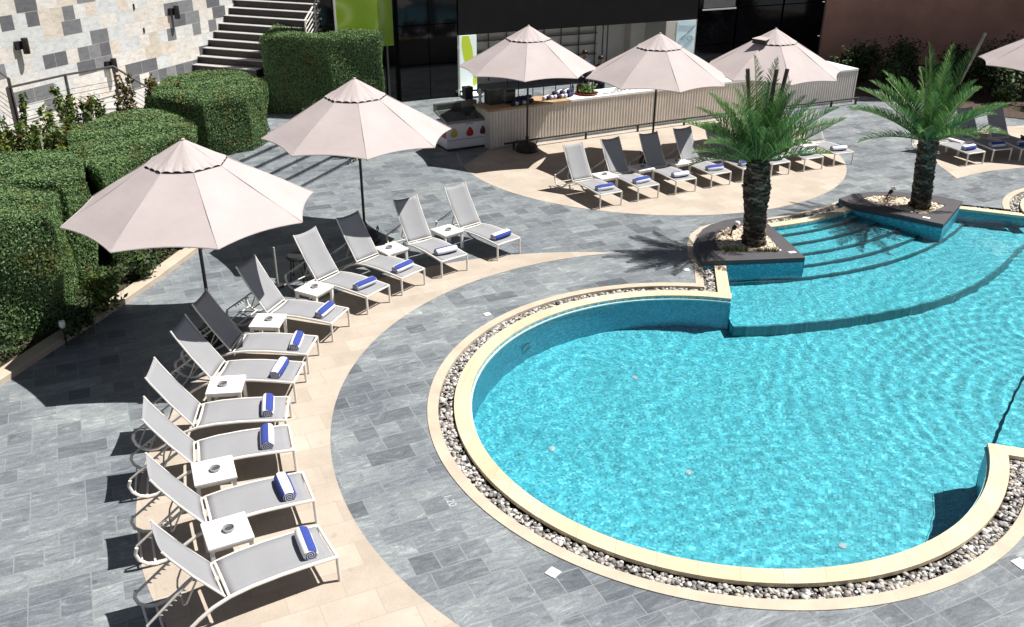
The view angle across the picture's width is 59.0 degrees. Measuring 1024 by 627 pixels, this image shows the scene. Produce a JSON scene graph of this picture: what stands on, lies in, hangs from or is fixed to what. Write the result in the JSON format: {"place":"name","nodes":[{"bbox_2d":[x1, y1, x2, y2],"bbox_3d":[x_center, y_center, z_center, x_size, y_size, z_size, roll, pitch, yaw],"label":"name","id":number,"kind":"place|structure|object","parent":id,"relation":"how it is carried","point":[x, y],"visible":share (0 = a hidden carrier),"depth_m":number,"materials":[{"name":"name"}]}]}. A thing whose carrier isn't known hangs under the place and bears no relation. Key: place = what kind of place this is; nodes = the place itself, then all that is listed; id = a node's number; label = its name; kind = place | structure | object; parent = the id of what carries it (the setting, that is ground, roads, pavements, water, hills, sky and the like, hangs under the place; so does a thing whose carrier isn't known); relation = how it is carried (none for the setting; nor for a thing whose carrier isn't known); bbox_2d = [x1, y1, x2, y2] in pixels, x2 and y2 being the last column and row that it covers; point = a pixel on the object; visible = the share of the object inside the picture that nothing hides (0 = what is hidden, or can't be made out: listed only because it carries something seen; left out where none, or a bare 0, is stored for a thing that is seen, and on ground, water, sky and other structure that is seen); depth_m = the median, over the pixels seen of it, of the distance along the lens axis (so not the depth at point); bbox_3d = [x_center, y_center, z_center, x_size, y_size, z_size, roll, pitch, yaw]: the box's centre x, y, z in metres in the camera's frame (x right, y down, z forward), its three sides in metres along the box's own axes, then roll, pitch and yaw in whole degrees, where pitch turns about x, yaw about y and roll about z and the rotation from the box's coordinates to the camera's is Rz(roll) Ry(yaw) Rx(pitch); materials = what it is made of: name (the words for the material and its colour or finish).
{"place":"outdoors","nodes":[
{"label":"outdoors","id":0,"kind":"place"},
{"bbox_2d":[0,248,181,366],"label":"bed soil","id":1,"kind":"structure","parent":0,"point":[120,289],"depth_m":16.24,"materials":[{"name":"soil"}]},
{"bbox_2d":[0,120,27,153],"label":"shrub","id":2,"kind":"object","parent":1,"relation":"on","point":[20,135],"visible":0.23,"depth_m":17.54,"materials":[{"name":"green plant"}]},
{"bbox_2d":[4,91,28,148],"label":"shrub","id":3,"kind":"object","parent":1,"relation":"on","point":[23,107],"visible":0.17,"depth_m":20.27,"materials":[{"name":"green plant"}]},
{"bbox_2d":[0,112,53,152],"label":"shrub","id":4,"kind":"object","parent":1,"relation":"on","point":[10,133],"visible":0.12,"depth_m":19.07,"materials":[{"name":"green plant"}]},
{"bbox_2d":[0,181,78,348],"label":"hedge","id":5,"kind":"object","parent":1,"relation":"on","point":[38,278],"visible":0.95,"depth_m":14.13,"materials":[{"name":"green plant"}]},
{"bbox_2d":[24,124,66,151],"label":"shrub","id":6,"kind":"object","parent":1,"relation":"on","point":[60,133],"visible":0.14,"depth_m":17.75,"materials":[{"name":"green plant"}]},
{"bbox_2d":[21,119,77,150],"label":"shrub","id":7,"kind":"object","parent":1,"relation":"on","point":[47,137],"visible":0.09,"depth_m":18.63,"materials":[{"name":"green plant"}]},
{"bbox_2d":[0,148,102,288],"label":"hedge","id":8,"kind":"object","parent":1,"relation":"on","point":[64,172],"visible":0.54,"depth_m":16.00,"materials":[{"name":"green plant"}]},
{"bbox_2d":[35,85,95,148],"bbox_3d":[-10.131,-3.961,20.681,1.191,2.355,1.128,0,26,0],"label":"shrub","id":9,"kind":"object","parent":1,"relation":"on","point":[49,117],"visible":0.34,"depth_m":20.51,"materials":[{"name":"green plant"}]},
{"bbox_2d":[55,300,97,339],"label":"shrub","id":10,"kind":"object","parent":1,"relation":"on","point":[74,318],"visible":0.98,"depth_m":14.25,"materials":[{"name":"green plant"}]},
{"bbox_2d":[0,247,176,364],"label":"ground cover","id":11,"kind":"object","parent":1,"relation":"on","point":[126,267],"visible":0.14,"depth_m":15.85,"materials":[{"name":"green plant"}]},
{"bbox_2d":[77,265,127,315],"bbox_3d":[-6.861,-0.413,15.120,0.709,0.895,0.677,15,30,28],"label":"shrub","id":12,"kind":"object","parent":1,"relation":"on","point":[99,288],"visible":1,"depth_m":15.00,"materials":[{"name":"green plant"}]},
{"bbox_2d":[64,107,197,265],"bbox_3d":[-7.997,-2.819,18.845,2.724,2.101,5.002,0,26,0],"label":"hedge","id":13,"kind":"object","parent":1,"relation":"on","point":[114,146],"visible":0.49,"depth_m":18.22,"materials":[{"name":"green plant"}]},
{"bbox_2d":[124,249,160,277],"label":"shrub","id":14,"kind":"object","parent":1,"relation":"on","point":[144,264],"visible":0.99,"depth_m":16.34,"materials":[{"name":"green plant"}]},
{"bbox_2d":[0,74,270,148],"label":"raised path","id":15,"kind":"structure","parent":0,"point":[110,106],"depth_m":24.49,"materials":[{"name":"stone"}]},
{"bbox_2d":[192,0,320,76],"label":"staircase","id":16,"kind":"structure","parent":15,"relation":"on","point":[245,26],"depth_m":28.91,"materials":[{"name":"stone"}]},
{"bbox_2d":[304,0,319,32],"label":"stair railing","id":17,"kind":"object","parent":16,"relation":"on","point":[314,5],"visible":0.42,"depth_m":27.75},
{"bbox_2d":[136,252,609,626],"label":"terrace","id":18,"kind":"structure","parent":0,"point":[372,588],"depth_m":10.67,"materials":[{"name":"stone"}]},
{"bbox_2d":[131,357,292,450],"bbox_3d":[-3.943,1.125,11.845,1.968,1.082,0.619,-3,26,-8],"label":"sun lounger","id":19,"kind":"object","parent":18,"relation":"on","point":[174,394],"visible":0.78,"depth_m":11.85,"materials":[{"name":"fabric"}]},
{"bbox_2d":[261,393,274,416],"bbox_3d":[-3.234,1.215,12.005,0.168,0.144,0.450,-5,26,-11],"label":"rolled towel","id":20,"kind":"object","parent":19,"relation":"on","point":[268,404],"visible":1,"depth_m":11.90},
{"bbox_2d":[127,396,297,497],"bbox_3d":[-3.702,1.498,11.079,1.967,1.082,0.619,-8,27,-17],"label":"sun lounger","id":21,"kind":"object","parent":18,"relation":"on","point":[240,444],"visible":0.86,"depth_m":11.13,"materials":[{"name":"fabric"}]},
{"bbox_2d":[260,423,273,449],"bbox_3d":[-3.066,1.537,11.334,0.177,0.137,0.450,-6,27,-13],"label":"rolled towel","id":22,"kind":"object","parent":21,"relation":"on","point":[266,436],"visible":1,"depth_m":11.23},
{"bbox_2d":[191,455,236,496],"bbox_3d":[-3.534,2.021,10.802,0.480,0.382,0.480,-10,28,-21],"label":"side table","id":23,"kind":"object","parent":18,"relation":"on","point":[204,476],"visible":0.9,"depth_m":10.65,"materials":[{"name":"white plastic"}]},
{"bbox_2d":[130,452,317,564],"bbox_3d":[-3.248,1.980,10.089,1.968,1.082,0.619,-11,28,-22],"label":"sun lounger","id":24,"kind":"object","parent":18,"relation":"on","point":[253,498],"visible":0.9,"depth_m":10.15,"materials":[{"name":"fabric"}]},
{"bbox_2d":[274,472,296,500],"bbox_3d":[-2.610,1.988,10.416,0.175,0.138,0.450,-12,28,-24],"label":"rolled towel","id":25,"kind":"object","parent":24,"relation":"on","point":[284,486],"visible":1,"depth_m":10.32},
{"bbox_2d":[205,375,247,401],"bbox_3d":[-3.958,1.146,12.602,0.480,0.382,0.480,-3,26,-7],"label":"side table","id":26,"kind":"object","parent":18,"relation":"on","point":[235,385],"visible":0.88,"depth_m":12.46,"materials":[{"name":"white plastic"}]},
{"bbox_2d":[200,512,254,575],"bbox_3d":[-3.067,2.499,9.821,0.480,0.382,0.480,-12,29,-25],"label":"side table","id":27,"kind":"object","parent":18,"relation":"on","point":[216,538],"visible":0.88,"depth_m":9.68,"materials":[{"name":"white plastic"}]},
{"bbox_2d":[133,519,341,626],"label":"sun lounger","id":28,"kind":"object","parent":18,"relation":"on","point":[243,570],"visible":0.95,"depth_m":9.21,"materials":[{"name":"fabric"}]},
{"bbox_2d":[294,526,317,559],"bbox_3d":[-2.170,2.416,9.541,0.168,0.144,0.450,-11,28,-23],"label":"rolled towel","id":29,"kind":"object","parent":28,"relation":"on","point":[306,543],"visible":1,"depth_m":9.46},
{"bbox_2d":[170,314,307,402],"bbox_3d":[-4.002,0.624,12.877,1.968,1.082,0.619,1,26,2],"label":"sun lounger","id":30,"kind":"object","parent":18,"relation":"on","point":[201,351],"visible":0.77,"depth_m":12.91,"materials":[{"name":"fabric"}]},
{"bbox_2d":[270,357,288,378],"bbox_3d":[-3.316,0.771,12.915,0.175,0.138,0.450,2,26,4],"label":"rolled towel","id":31,"kind":"object","parent":30,"relation":"on","point":[279,367],"visible":1,"depth_m":12.82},
{"bbox_2d":[180,288,319,373],"bbox_3d":[-3.978,0.250,13.650,1.968,1.082,0.619,2,26,4],"label":"sun lounger","id":32,"kind":"object","parent":18,"relation":"on","point":[224,328],"visible":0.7,"depth_m":13.66,"materials":[{"name":"fabric"}]},
{"bbox_2d":[289,330,303,350],"bbox_3d":[-3.249,0.410,13.668,0.168,0.144,0.450,0,26,-2],"label":"rolled towel","id":33,"kind":"object","parent":32,"relation":"on","point":[296,340],"visible":1,"depth_m":13.56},
{"bbox_2d":[248,313,287,332],"bbox_3d":[-3.862,0.275,14.402,0.480,0.382,0.480,1,26,2],"label":"side table","id":34,"kind":"object","parent":18,"relation":"on","point":[259,322],"visible":0.81,"depth_m":14.24,"materials":[{"name":"white plastic"}]},
{"bbox_2d":[226,254,350,341],"bbox_3d":[-3.692,-0.288,14.765,1.968,1.082,0.619,8,27,16],"label":"sun lounger","id":35,"kind":"object","parent":18,"relation":"on","point":[265,292],"visible":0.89,"depth_m":14.82,"materials":[{"name":"fabric"}]},
{"bbox_2d":[315,301,334,318],"bbox_3d":[-3.023,-0.061,14.639,0.168,0.144,0.450,8,27,16],"label":"rolled towel","id":36,"kind":"object","parent":35,"relation":"on","point":[324,309],"visible":1,"depth_m":14.55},
{"bbox_2d":[294,280,334,302],"bbox_3d":[-3.378,-0.267,15.527,0.480,0.382,0.480,14,29,26],"label":"side table","id":37,"kind":"object","parent":18,"relation":"on","point":[314,294],"visible":0.84,"depth_m":15.40,"materials":[{"name":"white plastic"}]},
{"bbox_2d":[284,226,390,314],"bbox_3d":[-3.097,-0.813,15.857,1.968,1.082,0.619,16,30,29],"label":"sun lounger","id":38,"kind":"object","parent":18,"relation":"on","point":[320,263],"visible":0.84,"depth_m":15.96,"materials":[{"name":"fabric"}]},
{"bbox_2d":[330,210,425,295],"bbox_3d":[-2.523,-1.175,16.613,1.968,1.082,0.619,19,32,34],"label":"sun lounger","id":39,"kind":"object","parent":18,"relation":"on","point":[357,238],"visible":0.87,"depth_m":16.73,"materials":[{"name":"fabric"}]},
{"bbox_2d":[386,194,467,277],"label":"sun lounger","id":40,"kind":"object","parent":18,"relation":"on","point":[413,222],"visible":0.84,"depth_m":17.61,"materials":[{"name":"fabric"}]},
{"bbox_2d":[483,86,501,104],"bbox_3d":[-0.527,-5.972,24.806,0.400,0.430,0.360,-14,29,-27],"label":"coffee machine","id":41,"kind":"object","parent":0,"point":[492,95],"visible":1,"depth_m":24.70,"materials":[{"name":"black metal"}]},
{"bbox_2d":[0,1,1023,626],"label":"ground","id":42,"kind":"structure","parent":0,"point":[70,419],"depth_m":12.50,"materials":[{"name":"stone"}]},
{"bbox_2d":[48,83,93,128],"bbox_3d":[-10.640,-4.477,21.925,1.370,2.192,0.851,12,28,23],"label":"shrub","id":43,"kind":"object","parent":42,"relation":"on","point":[60,106],"visible":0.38,"depth_m":21.49,"materials":[{"name":"green plant"}]},
{"bbox_2d":[0,248,197,385],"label":"bed kerb","id":44,"kind":"structure","parent":42,"relation":"on","point":[19,364],"depth_m":15.13,"materials":[{"name":"stone"}]},
{"bbox_2d":[0,0,234,128],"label":"stone wall","id":45,"kind":"structure","parent":42,"relation":"on","point":[66,36],"depth_m":24.69,"materials":[{"name":"stone"}]},
{"bbox_2d":[0,65,147,129],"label":"railing","id":46,"kind":"object","parent":45,"relation":"on","point":[11,101],"visible":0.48,"depth_m":21.96,"materials":[{"name":"metal"}]},
{"bbox_2d":[112,73,153,111],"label":"shrub","id":47,"kind":"object","parent":42,"relation":"on","point":[123,88],"visible":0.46,"depth_m":22.03,"materials":[{"name":"green plant"}]},
{"bbox_2d":[60,138,312,347],"bbox_3d":[-4.763,-1.050,13.788,3.385,3.292,3.385,-2,26,-5],"label":"patio umbrella","id":48,"kind":"object","parent":42,"relation":"on","point":[182,193],"visible":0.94,"depth_m":12.67,"materials":[{"name":"fabric"}]},
{"bbox_2d":[144,68,269,154],"bbox_3d":[-7.712,-5.012,23.351,3.073,2.118,3.966,0,26,0],"label":"hedge","id":49,"kind":"object","parent":42,"relation":"on","point":[226,111],"visible":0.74,"depth_m":22.01,"materials":[{"name":"green plant"}]},
{"bbox_2d":[226,132,350,187],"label":"steps","id":50,"kind":"structure","parent":42,"relation":"on","point":[279,161],"depth_m":22.28,"materials":[{"name":"stone"}]},
{"bbox_2d":[286,251,306,280],"bbox_3d":[-3.944,-0.865,16.650,0.380,0.477,0.380,0,26,0],"label":"stool","id":51,"kind":"object","parent":42,"relation":"on","point":[294,256],"visible":0.82,"depth_m":16.53,"materials":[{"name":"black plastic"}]},
{"bbox_2d":[258,23,384,113],"bbox_3d":[-5.885,-8.056,29.185,3.879,2.532,4.198,0,26,0],"label":"hedge","id":52,"kind":"object","parent":42,"relation":"on","point":[302,67],"visible":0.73,"depth_m":27.52,"materials":[{"name":"green plant"}]},
{"bbox_2d":[261,77,450,244],"bbox_3d":[-2.980,-2.964,17.764,3.385,3.292,3.385,-17,31,-32],"label":"patio umbrella","id":53,"kind":"object","parent":42,"relation":"on","point":[354,117],"visible":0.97,"depth_m":16.62,"materials":[{"name":"fabric"}]},
{"bbox_2d":[376,241,408,259],"bbox_3d":[-2.293,-1.075,17.210,0.480,0.382,0.480,-21,33,-36],"label":"side table","id":54,"kind":"object","parent":42,"relation":"on","point":[396,249],"visible":0.75,"depth_m":17.09,"materials":[{"name":"white plastic"}]},
{"bbox_2d":[430,224,463,247],"bbox_3d":[-1.290,-1.495,18.092,0.480,0.382,0.480,-21,33,-36],"label":"side table","id":55,"kind":"object","parent":42,"relation":"on","point":[441,231],"visible":0.87,"depth_m":17.98,"materials":[{"name":"white plastic"}]},
{"bbox_2d":[433,99,484,151],"bbox_3d":[-1.382,-5.157,24.802,1.282,1.130,0.870,-13,29,-25],"label":"chest freezer","id":56,"kind":"object","parent":42,"relation":"on","point":[464,120],"visible":0.91,"depth_m":24.58,"materials":[{"name":"white plastic"}]},
{"bbox_2d":[459,35,482,96],"bbox_3d":[-1.361,-8.209,30.091,0.670,1.968,0.400,-12,28,-23],"label":"light banner","id":57,"kind":"object","parent":42,"relation":"on","point":[467,47],"visible":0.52,"depth_m":30.04,"materials":[{"name":"white"}]},
{"bbox_2d":[435,182,520,260],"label":"sun lounger","id":58,"kind":"object","parent":42,"relation":"on","point":[463,210],"visible":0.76,"depth_m":18.33,"materials":[{"name":"fabric"}]},
{"bbox_2d":[473,61,858,149],"bbox_3d":[5.024,-6.813,27.731,13.601,1.635,1.629,-12,29,-24],"label":"bar counter","id":59,"kind":"object","parent":42,"relation":"on","point":[506,122],"visible":0.58,"depth_m":26.31,"materials":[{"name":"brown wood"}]},
{"bbox_2d":[501,86,515,102],"bbox_3d":[-0.101,-6.036,24.978,0.360,0.400,0.370,-14,29,-27],"label":"coffee machine","id":60,"kind":"object","parent":59,"relation":"on","point":[508,93],"visible":0.8,"depth_m":24.88,"materials":[{"name":"grey metal"}]},
{"bbox_2d":[504,97,858,149],"bbox_3d":[5.563,-5.804,27.271,13.059,0.228,0.248,-12,29,-24],"label":"foot rail","id":61,"kind":"object","parent":42,"relation":"on","point":[683,119],"visible":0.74,"depth_m":26.43,"materials":[{"name":"black metal"}]},
{"bbox_2d":[427,188,1023,610],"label":"kerb","id":62,"kind":"structure","parent":42,"relation":"on","point":[1009,540],"depth_m":10.15,"materials":[{"name":"stone"}]},
{"bbox_2d":[454,198,1023,586],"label":"pool coping","id":63,"kind":"object","parent":42,"relation":"on","point":[974,521],"visible":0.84,"depth_m":10.57,"materials":[{"name":"stone"}]},
{"bbox_2d":[818,0,1023,65],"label":"red wall","id":64,"kind":"structure","parent":42,"relation":"on","point":[936,24],"depth_m":35.67,"materials":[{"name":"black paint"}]},
{"bbox_2d":[317,0,825,100],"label":"pool building","id":65,"kind":"structure","parent":0,"point":[420,58],"depth_m":31.49,"materials":[{"name":"black glass"}]},
{"bbox_2d":[332,0,393,45],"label":"banner","id":66,"kind":"object","parent":65,"relation":"attached to","point":[365,14],"visible":0.56,"depth_m":28.27,"materials":[{"name":"fabric"}]},
{"bbox_2d":[665,20,695,52],"bbox_3d":[6.195,-9.872,33.530,1.300,1.860,0.092,-12,28,-23],"label":"printed panel","id":67,"kind":"object","parent":65,"relation":"attached to","point":[682,33],"visible":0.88,"depth_m":33.32,"materials":[{"name":"white"}]},
{"bbox_2d":[703,0,735,7],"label":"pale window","id":68,"kind":"structure","parent":65,"relation":"in","point":[707,3],"depth_m":33.56,"materials":[{"name":"grey glass"}]},
{"bbox_2d":[457,115,846,214],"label":"terrace","id":69,"kind":"structure","parent":0,"point":[509,169],"depth_m":22.34,"materials":[{"name":"stone"}]},
{"bbox_2d":[458,25,596,153],"bbox_3d":[0.416,-5.901,23.874,3.385,3.292,3.385,-8,27,-17],"label":"patio umbrella","id":70,"kind":"object","parent":69,"relation":"on","point":[528,53],"visible":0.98,"depth_m":22.73,"materials":[{"name":"beige fabric"}]},
{"bbox_2d":[554,142,622,208],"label":"sun lounger","id":71,"kind":"object","parent":69,"relation":"on","point":[577,162],"visible":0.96,"depth_m":21.24,"materials":[{"name":"fabric"}]},
{"bbox_2d":[592,171,618,187],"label":"side table","id":72,"kind":"object","parent":69,"relation":"on","point":[609,176],"visible":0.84,"depth_m":21.32,"materials":[{"name":"white plastic"}]},
{"bbox_2d":[591,136,659,201],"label":"sun lounger","id":73,"kind":"object","parent":69,"relation":"on","point":[614,156],"visible":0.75,"depth_m":21.71,"materials":[{"name":"fabric"}]},
{"bbox_2d":[628,163,654,180],"bbox_3d":[3.143,-3.383,22.052,0.480,0.382,0.480,-13,29,-26],"label":"side table","id":74,"kind":"object","parent":69,"relation":"on","point":[637,168],"visible":0.74,"depth_m":21.93,"materials":[{"name":"white plastic"}]},
{"bbox_2d":[585,32,724,163],"bbox_3d":[3.624,-5.400,22.884,3.385,3.292,3.385,7,27,12],"label":"patio umbrella","id":75,"kind":"object","parent":69,"relation":"on","point":[659,61],"visible":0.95,"depth_m":21.73,"materials":[{"name":"beige fabric"}]},
{"bbox_2d":[629,131,696,194],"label":"sun lounger","id":76,"kind":"object","parent":69,"relation":"on","point":[652,150],"visible":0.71,"depth_m":22.19,"materials":[{"name":"fabric"}]},
{"bbox_2d":[664,126,731,187],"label":"sun lounger","id":77,"kind":"object","parent":69,"relation":"on","point":[685,142],"visible":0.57,"depth_m":22.66,"materials":[{"name":"fabric"}]},
{"bbox_2d":[695,122,745,181],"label":"sun lounger","id":78,"kind":"object","parent":69,"relation":"on","point":[729,161],"visible":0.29,"depth_m":23.03,"materials":[{"name":"fabric"}]},
{"bbox_2d":[709,28,840,119],"bbox_3d":[6.696,-5.771,23.694,3.385,3.292,3.385,10,28,20],"label":"patio umbrella","id":79,"kind":"object","parent":69,"relation":"on","point":[801,63],"visible":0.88,"depth_m":22.56,"materials":[{"name":"beige fabric"}]},
{"bbox_2d":[800,109,853,165],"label":"sun lounger","id":80,"kind":"object","parent":69,"relation":"on","point":[818,137],"visible":0.44,"depth_m":24.34,"materials":[{"name":"fabric"}]},
{"bbox_2d":[438,193,1023,598],"bbox_3d":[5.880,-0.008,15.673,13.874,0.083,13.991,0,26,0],"label":"pebbles","id":81,"kind":"object","parent":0,"point":[974,549],"visible":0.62,"depth_m":10.44,"materials":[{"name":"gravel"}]},
{"bbox_2d":[470,211,1023,478],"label":"pool wall","id":82,"kind":"structure","parent":0,"point":[665,297],"depth_m":16.05,"materials":[{"name":"tile"}]},
{"bbox_2d":[470,298,988,511],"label":"waterline tiles","id":83,"kind":"object","parent":82,"relation":"attached to","point":[522,332],"visible":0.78,"depth_m":14.75,"materials":[{"name":"tile"}]},
{"bbox_2d":[472,211,1023,568],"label":"water","id":84,"kind":"structure","parent":0,"point":[851,391],"depth_m":13.04,"materials":[{"name":"blue liquid"}]},
{"bbox_2d":[854,64,1023,118],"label":"bed soil","id":85,"kind":"structure","parent":0,"point":[977,98],"depth_m":31.44,"materials":[{"name":"soil"}]},
{"bbox_2d":[828,45,864,67],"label":"shrub","id":86,"kind":"object","parent":85,"relation":"on","point":[848,60],"visible":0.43,"depth_m":32.38,"materials":[{"name":"green plant"}]},
{"bbox_2d":[845,37,887,81],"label":"shrub","id":87,"kind":"object","parent":85,"relation":"on","point":[870,57],"visible":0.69,"depth_m":32.82,"materials":[{"name":"green plant"}]},
{"bbox_2d":[872,58,914,90],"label":"shrub","id":88,"kind":"object","parent":85,"relation":"on","point":[896,70],"visible":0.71,"depth_m":31.61,"materials":[{"name":"green plant"}]},
{"bbox_2d":[880,29,928,81],"bbox_3d":[14.192,-9.240,32.749,1.833,1.850,2.115,0,26,0],"label":"shrub","id":89,"kind":"object","parent":85,"relation":"on","point":[904,53],"visible":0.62,"depth_m":32.40,"materials":[{"name":"green plant"}]},
{"bbox_2d":[926,37,981,86],"bbox_3d":[15.532,-8.749,31.749,1.843,1.830,1.974,13,29,25],"label":"shrub","id":90,"kind":"object","parent":85,"relation":"on","point":[957,58],"visible":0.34,"depth_m":31.51,"materials":[{"name":"green plant"}]},
{"bbox_2d":[933,61,975,94],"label":"shrub","id":91,"kind":"object","parent":85,"relation":"on","point":[966,78],"visible":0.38,"depth_m":30.54,"materials":[{"name":"green plant"}]},
{"bbox_2d":[965,30,1022,92],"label":"shrub","id":92,"kind":"object","parent":85,"relation":"on","point":[980,68],"visible":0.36,"depth_m":31.10,"materials":[{"name":"green plant"}]},
{"bbox_2d":[978,66,1023,105],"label":"shrub","id":93,"kind":"object","parent":85,"relation":"on","point":[1007,85],"visible":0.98,"depth_m":29.63,"materials":[{"name":"green plant"}]},
{"bbox_2d":[914,125,1023,177],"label":"terrace","id":94,"kind":"structure","parent":0,"point":[951,162],"depth_m":24.10,"materials":[{"name":"stone"}]},
{"bbox_2d":[911,126,985,165],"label":"sun lounger","id":95,"kind":"object","parent":94,"relation":"on","point":[954,145],"visible":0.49,"depth_m":23.90,"materials":[{"name":"fabric"}]},
{"bbox_2d":[956,106,1012,161],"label":"sun lounger","id":96,"kind":"object","parent":94,"relation":"on","point":[983,142],"visible":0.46,"depth_m":24.76,"materials":[{"name":"fabric"}]},
{"bbox_2d":[970,107,1023,160],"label":"sun lounger","id":97,"kind":"object","parent":94,"relation":"on","point":[998,120],"visible":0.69,"depth_m":24.96,"materials":[{"name":"fabric"}]},
{"bbox_2d":[978,38,1023,139],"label":"patio umbrella","id":98,"kind":"object","parent":94,"relation":"on","point":[1010,56],"visible":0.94,"depth_m":24.19,"materials":[{"name":"beige fabric"}]},
{"label":"pool floor","id":99,"kind":"structure","parent":0,"visible":0},
{"bbox_2d":[696,217,804,270],"bbox_3d":[4.646,-0.938,18.698,2.040,1.332,2.480,0,26,0],"label":"pool planter","id":100,"kind":"object","parent":99,"relation":"on","point":[708,252],"visible":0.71,"depth_m":17.60,"materials":[{"name":"tile"}]},
{"bbox_2d":[715,226,781,251],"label":"pebbles","id":101,"kind":"object","parent":100,"relation":"in","point":[724,237],"visible":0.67,"depth_m":18.27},
{"bbox_2d":[682,55,846,246],"bbox_3d":[4.761,-3.047,17.430,3.201,3.703,2.644,0,26,0],"label":"palm tree","id":102,"kind":"object","parent":101,"relation":"on","point":[758,146],"visible":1,"depth_m":17.12,"materials":[{"name":"plant"}]},
{"bbox_2d":[838,192,962,232],"bbox_3d":[8.797,-1.943,20.831,2.353,1.332,1.934,19,31,33],"label":"pool planter","id":103,"kind":"object","parent":99,"relation":"on","point":[938,220],"visible":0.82,"depth_m":20.06,"materials":[{"name":"tile"}]},
{"bbox_2d":[865,195,943,214],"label":"pebbles","id":104,"kind":"object","parent":103,"relation":"in","point":[896,202],"visible":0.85,"depth_m":20.41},
{"bbox_2d":[846,32,1010,209],"bbox_3d":[8.858,-4.084,19.485,2.830,3.837,3.050,-21,33,-36],"label":"palm tree","id":105,"kind":"object","parent":104,"relation":"on","point":[933,118],"visible":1,"depth_m":19.27,"materials":[{"name":"plant"}]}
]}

